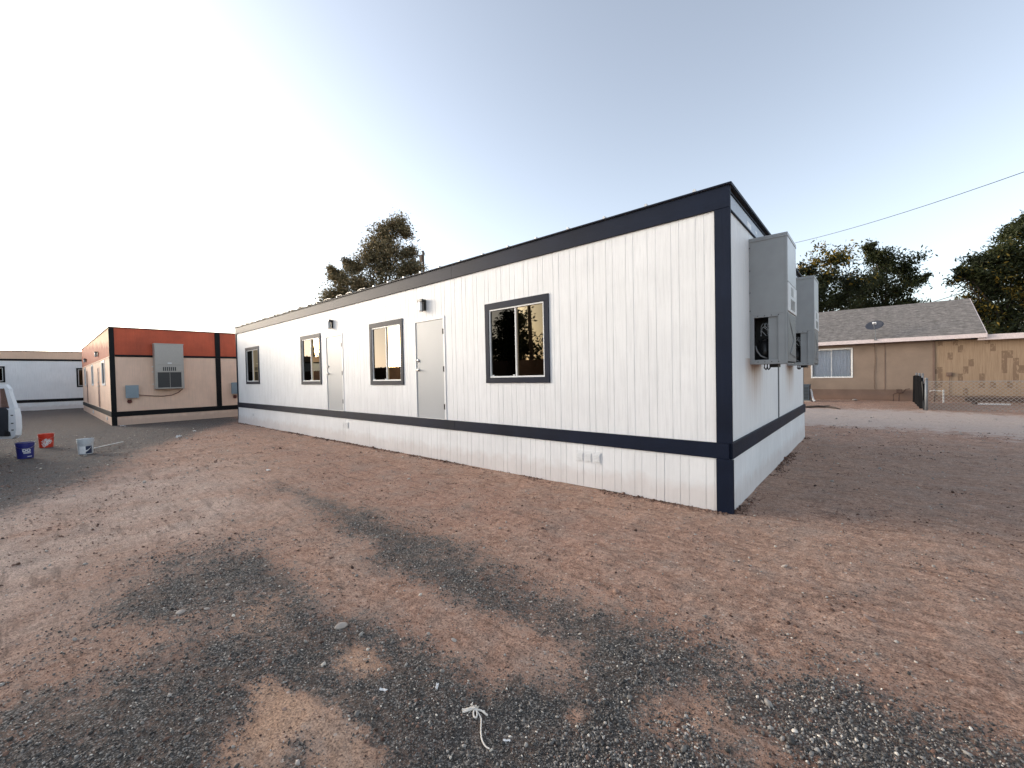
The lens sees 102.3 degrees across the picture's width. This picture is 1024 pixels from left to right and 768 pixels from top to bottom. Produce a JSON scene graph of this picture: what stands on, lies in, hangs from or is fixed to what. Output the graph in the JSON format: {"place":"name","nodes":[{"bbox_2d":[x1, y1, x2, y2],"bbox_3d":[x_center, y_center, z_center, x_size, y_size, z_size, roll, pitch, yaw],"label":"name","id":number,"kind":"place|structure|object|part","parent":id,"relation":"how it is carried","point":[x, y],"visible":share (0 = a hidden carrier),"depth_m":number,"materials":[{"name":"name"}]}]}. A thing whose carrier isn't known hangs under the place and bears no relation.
{"place":"outdoors","nodes":[
{"label":"outdoors","id":0,"kind":"place"},
{"bbox_2d":[0,399,1023,767],"bbox_3d":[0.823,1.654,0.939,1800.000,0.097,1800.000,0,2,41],"label":"ground","id":1,"kind":"structure","parent":0,"point":[920,615],"depth_m":3.21,"materials":[{"name":"brown soil"}]},
{"bbox_2d":[0,385,21,438],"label":"pickup truck","id":2,"kind":"object","parent":1,"relation":"on","point":[10,420],"visible":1,"depth_m":9.82,"materials":[{"name":"white paint"}]},
{"bbox_3d":[-12.426,0.668,9.817,1.216,1.304,0.170,-1,1,-4],"label":"door","id":3,"kind":"part","parent":2,"relation":"part of","materials":[{"name":"white paint"}]},
{"bbox_2d":[14,441,34,458],"bbox_3d":[-11.381,1.549,9.644,0.312,0.370,0.321,0,2,41],"label":"bucket","id":4,"kind":"object","parent":1,"relation":"on","point":[24,450],"visible":1,"depth_m":9.56,"materials":[{"name":"blue plastic"}]},
{"bbox_2d":[0,350,83,410],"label":"portable building","id":5,"kind":"structure","parent":1,"relation":"on","point":[43,380],"depth_m":28.59,"materials":[{"name":"white metal"}]},
{"bbox_2d":[0,366,4,381],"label":"window","id":6,"kind":"structure","parent":5,"relation":"in","point":[2,368],"depth_m":27.24,"materials":[{"name":"black glass"}]},
{"bbox_2d":[76,368,82,386],"bbox_3d":[-31.052,-0.479,30.267,0.092,1.380,1.250,0,2,41],"label":"window","id":7,"kind":"structure","parent":5,"relation":"in","point":[79,376],"depth_m":29.92,"materials":[{"name":"black glass"}]},
{"bbox_2d":[37,433,54,447],"bbox_3d":[-12.606,1.528,11.161,0.312,0.370,0.321,0,2,41],"label":"bucket","id":8,"kind":"object","parent":1,"relation":"on","point":[45,440],"visible":1,"depth_m":11.07,"materials":[{"name":"red plastic"}]},
{"bbox_2d":[76,438,94,454],"bbox_3d":[-10.442,1.525,10.098,0.312,0.370,0.321,0,2,41],"label":"bucket","id":9,"kind":"object","parent":1,"relation":"on","point":[85,446],"visible":1,"depth_m":10.00,"materials":[{"name":"grey plastic"}]},
{"bbox_2d":[81,326,237,425],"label":"portable building","id":10,"kind":"structure","parent":1,"relation":"on","point":[117,364],"depth_m":18.36,"materials":[{"name":"beige"}]},
{"bbox_2d":[84,367,85,384],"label":"window","id":11,"kind":"structure","parent":10,"relation":"in","point":[85,367],"depth_m":25.85,"materials":[{"name":"white metal"}]},
{"bbox_2d":[86,370,88,402],"bbox_3d":[-25.421,0.167,24.711,0.900,1.960,0.147,0,2,41],"label":"door","id":12,"kind":"structure","parent":10,"relation":"in","point":[86,370],"depth_m":24.82,"materials":[{"name":"beige"}]},
{"bbox_2d":[91,365,93,384],"bbox_3d":[-22.509,-0.472,22.172,1.030,1.100,0.092,0,2,41],"label":"window","id":13,"kind":"structure","parent":10,"relation":"in","point":[92,376],"depth_m":22.42,"materials":[{"name":"glass"}]},
{"bbox_2d":[97,367,100,407],"bbox_3d":[-19.989,0.150,19.977,0.910,1.960,0.147,0,2,41],"label":"door","id":14,"kind":"structure","parent":10,"relation":"in","point":[98,375],"depth_m":20.07,"materials":[{"name":"beige metal"}]},
{"bbox_2d":[101,360,105,384],"bbox_3d":[-18.234,-0.485,18.447,1.290,1.100,0.092,0,2,41],"label":"window","id":15,"kind":"structure","parent":10,"relation":"in","point":[102,362],"depth_m":18.66,"materials":[{"name":"glass"}]},
{"bbox_2d":[125,385,138,397],"bbox_3d":[-15.663,0.321,17.002,0.142,0.540,0.404,0,2,41],"label":"electrical box","id":16,"kind":"object","parent":10,"relation":"attached to","point":[132,391],"visible":1,"depth_m":16.96,"materials":[{"name":"grey metal"}]},
{"bbox_2d":[152,343,184,388],"bbox_3d":[-14.812,-0.759,17.767,0.425,1.932,1.032,0,2,41],"label":"wall air conditioner","id":17,"kind":"object","parent":10,"relation":"attached to","point":[168,366],"depth_m":17.62,"materials":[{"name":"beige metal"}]},
{"bbox_2d":[231,382,236,393],"bbox_3d":[-13.247,0.204,19.776,0.142,0.560,0.364,0,2,41],"label":"electrical box","id":18,"kind":"object","parent":10,"relation":"attached to","point":[233,387],"visible":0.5,"depth_m":19.68,"materials":[{"name":"grey metal"}]},
{"bbox_2d":[175,609,184,614],"bbox_3d":[-2.409,1.657,2.998,0.058,0.025,0.058,0,2,41],"label":"stone","id":19,"kind":"object","parent":1,"relation":"on","point":[181,611],"visible":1,"depth_m":2.98,"materials":[{"name":"white stone"}]},
{"bbox_2d":[334,622,347,629],"bbox_3d":[-1.161,1.645,2.802,0.053,0.038,0.087,0,2,41],"label":"stone","id":20,"kind":"object","parent":1,"relation":"on","point":[340,625],"visible":1,"depth_m":2.79,"materials":[{"name":"white stone"}]},
{"bbox_2d":[311,207,428,303],"bbox_3d":[-11.245,-6.522,33.850,8.448,15.907,8.524,0,2,41],"label":"leafy tree","id":21,"kind":"object","parent":1,"relation":"on","point":[378,251],"visible":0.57,"depth_m":33.24,"materials":[{"name":"green plant"}]},
{"bbox_2d":[419,251,424,271],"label":"utility pole","id":22,"kind":"object","parent":1,"relation":"on","point":[421,257],"visible":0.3,"depth_m":44.63,"materials":[{"name":"wood"}]},
{"bbox_2d":[462,702,489,749],"bbox_3d":[-0.146,1.664,2.028,0.104,0.033,0.270,-2,1,-35],"label":"knotted cord","id":23,"kind":"object","parent":1,"relation":"on","point":[472,707],"visible":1,"depth_m":2.09,"materials":[{"name":"fabric"}]},
{"bbox_2d":[0,416,1023,767],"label":"pale pebbles","id":24,"kind":"object","parent":1,"relation":"on","point":[502,592],"visible":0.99,"depth_m":3.51,"materials":[{"name":"stone"}]},
{"bbox_2d":[0,425,1023,767],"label":"dirt clods","id":25,"kind":"object","parent":1,"relation":"on","point":[918,709],"visible":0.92,"depth_m":2.97,"materials":[{"name":"brown soil"}]},
{"bbox_2d":[235,181,805,514],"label":"portable building","id":26,"kind":"structure","parent":1,"relation":"on","point":[611,353],"depth_m":6.48,"materials":[{"name":"white"}]},
{"bbox_2d":[245,346,259,383],"bbox_3d":[-9.844,-0.702,15.693,1.480,1.405,0.092,0,2,41],"label":"window","id":27,"kind":"structure","parent":26,"relation":"in","point":[251,353],"depth_m":15.69,"materials":[{"name":"glass"}]},
{"bbox_2d":[300,333,321,384],"bbox_3d":[-5.988,-0.724,12.333,1.370,1.475,0.092,0,2,41],"label":"window","id":28,"kind":"structure","parent":26,"relation":"in","point":[310,345],"depth_m":12.32,"materials":[{"name":"glass"}]},
{"bbox_2d":[326,319,332,328],"bbox_3d":[-5.006,-1.636,11.324,0.170,0.266,0.130,0,2,41],"label":"wall lamp","id":29,"kind":"object","parent":26,"relation":"attached to","point":[329,323],"visible":1,"depth_m":11.28,"materials":[{"name":"black plastic"}]},
{"bbox_2d":[325,333,344,410],"bbox_3d":[-4.871,-0.317,11.353,1.000,2.090,0.147,0,2,41],"label":"door","id":30,"kind":"structure","parent":26,"relation":"in","point":[333,343],"depth_m":11.35,"materials":[{"name":"white metal"}]},
{"bbox_2d":[369,318,403,384],"bbox_3d":[-2.929,-0.721,9.668,1.395,1.480,0.092,0,2,41],"label":"window","id":31,"kind":"structure","parent":26,"relation":"in","point":[386,337],"depth_m":9.65,"materials":[{"name":"clear glass"}]},
{"bbox_2d":[417,299,425,311],"bbox_3d":[-1.885,-1.635,8.605,0.170,0.266,0.130,0,2,41],"label":"wall lamp","id":32,"kind":"object","parent":26,"relation":"attached to","point":[422,305],"visible":1,"depth_m":8.55,"materials":[{"name":"black plastic"}]},
{"bbox_2d":[414,316,446,419],"bbox_3d":[-1.705,-0.323,8.593,1.020,2.083,0.147,0,2,41],"label":"door","id":33,"kind":"structure","parent":26,"relation":"in","point":[429,333],"depth_m":8.58,"materials":[{"name":"white metal"}]},
{"bbox_2d":[484,293,549,382],"bbox_3d":[0.078,-0.730,7.048,1.420,1.420,0.092,0,2,41],"label":"window","id":34,"kind":"structure","parent":26,"relation":"in","point":[517,339],"depth_m":7.01,"materials":[{"name":"glass"}]},
{"bbox_2d":[749,231,796,369],"bbox_3d":[3.720,-1.103,5.859,0.457,1.809,0.824,0,2,41],"label":"wall air conditioner","id":35,"kind":"object","parent":26,"relation":"attached to","point":[772,292],"depth_m":5.58,"materials":[{"name":"grey metal"}]},
{"bbox_2d":[787,275,818,369],"bbox_3d":[5.933,-1.201,8.398,0.457,1.809,0.824,0,2,41],"label":"wall air conditioner","id":36,"kind":"object","parent":26,"relation":"attached to","point":[807,323],"depth_m":8.07,"materials":[{"name":"grey metal"}]},
{"bbox_2d":[804,384,811,401],"bbox_3d":[15.373,0.488,21.933,0.900,0.950,0.800,0,2,41],"label":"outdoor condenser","id":37,"kind":"object","parent":1,"relation":"on","point":[807,393],"visible":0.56,"depth_m":21.48,"materials":[{"name":"metal"}]},
{"bbox_2d":[797,239,890,312],"bbox_3d":[23.146,-5.130,31.059,8.783,11.798,5.363,-1,1,9],"label":"leafy tree","id":38,"kind":"object","parent":1,"relation":"on","point":[849,286],"visible":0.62,"depth_m":30.33,"materials":[{"name":"green plant"}]},
{"bbox_2d":[863,615,876,621],"bbox_3d":[2.410,1.583,2.776,0.073,0.037,0.048,-1,1,13],"label":"stone","id":39,"kind":"object","parent":1,"relation":"on","point":[868,618],"visible":1,"depth_m":2.77,"materials":[{"name":"stone"}]},
{"bbox_2d":[837,238,942,310],"bbox_3d":[29.324,-5.526,32.656,8.349,12.304,4.912,-1,1,2],"label":"leafy tree","id":40,"kind":"object","parent":1,"relation":"on","point":[902,270],"visible":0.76,"depth_m":32.26,"materials":[{"name":"green plant"}]},
{"bbox_2d":[893,388,909,400],"bbox_3d":[19.331,0.540,20.483,0.634,0.640,0.150,0,2,41],"label":"gas meter","id":41,"kind":"object","parent":1,"relation":"on","point":[898,391],"visible":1,"depth_m":20.52,"materials":[{"name":"grey metal"}]},
{"bbox_2d":[804,298,1023,403],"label":"house","id":42,"kind":"structure","parent":1,"relation":"on","point":[935,341],"depth_m":20.72,"materials":[{"name":"brown paint"}]},
{"bbox_2d":[811,348,852,377],"bbox_3d":[17.395,-1.128,22.463,1.800,1.595,0.092,0,2,41],"label":"window","id":43,"kind":"structure","parent":42,"relation":"in","point":[851,376],"depth_m":22.27,"materials":[{"name":"white plastic"}]},
{"bbox_2d":[865,321,883,339],"bbox_3d":[18.282,-2.704,20.808,0.533,1.006,0.653,-1,1,-7],"label":"satellite dish","id":44,"kind":"object","parent":42,"relation":"attached to","point":[873,325],"visible":1,"depth_m":20.80,"materials":[{"name":"white metal"}]},
{"bbox_2d":[946,372,951,394],"bbox_3d":[20.698,0.001,19.521,0.200,1.100,0.086,0,2,41],"label":"junction box","id":45,"kind":"object","parent":42,"relation":"attached to","point":[949,374],"visible":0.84,"depth_m":19.51,"materials":[{"name":"beige metal"}]},
{"bbox_2d":[913,373,924,409],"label":"screened gate","id":46,"kind":"structure","parent":1,"relation":"on","point":[918,390],"depth_m":16.89,"materials":[{"name":"black metal"}]},
{"bbox_2d":[924,378,1023,411],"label":"chain link fence","id":47,"kind":"object","parent":1,"relation":"on","point":[926,393],"visible":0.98,"depth_m":14.99,"materials":[{"name":"metal"}]},
{"bbox_2d":[941,209,1023,333],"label":"leafy tree","id":48,"kind":"object","parent":1,"relation":"on","point":[986,275],"visible":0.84,"depth_m":29.45,"materials":[{"name":"green plant"}]},
{"bbox_2d":[978,403,1010,404],"bbox_3d":[20.235,0.846,17.313,0.900,0.060,0.100,0,2,41],"label":"board","id":49,"kind":"object","parent":1,"relation":"on","point":[992,404],"visible":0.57,"depth_m":17.31,"materials":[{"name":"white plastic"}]},
{"bbox_3d":[22.761,-6.123,38.123,1.800,13.700,0.330,0,2,41],"label":"utility pole","id":50,"kind":"object","parent":1,"relation":"on","visible":0},
{"bbox_2d":[796,172,1022,242],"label":"overhead wire","id":51,"kind":"object","parent":50,"relation":"attached to","point":[919,207],"visible":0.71,"depth_m":21.78,"materials":[{"name":"black metal"}]},
{"bbox_2d":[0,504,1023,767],"bbox_3d":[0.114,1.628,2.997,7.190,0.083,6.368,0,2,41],"label":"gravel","id":52,"kind":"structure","parent":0,"point":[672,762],"depth_m":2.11,"materials":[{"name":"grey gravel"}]},
{"bbox_2d":[0,0,1023,351],"label":"sky","id":53,"kind":"structure","parent":0,"point":[186,165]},
{"bbox_2d":[237,423,809,515],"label":"drifted soil","id":54,"kind":"structure","parent":0,"point":[789,457],"depth_m":6.79,"materials":[{"name":"brown soil"}]},
{"bbox_2d":[806,405,839,408],"bbox_3d":[13.443,1.005,17.550,1.116,0.113,1.265,-1,1,1],"label":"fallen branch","id":55,"kind":"object","parent":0,"point":[825,406],"visible":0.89,"depth_m":18.08,"materials":[{"name":"brown wood"}]},
{"bbox_2d":[965,397,1023,403],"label":"timber beam","id":56,"kind":"structure","parent":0,"point":[993,399],"depth_m":17.73,"materials":[{"name":"beige wood"}]}
]}

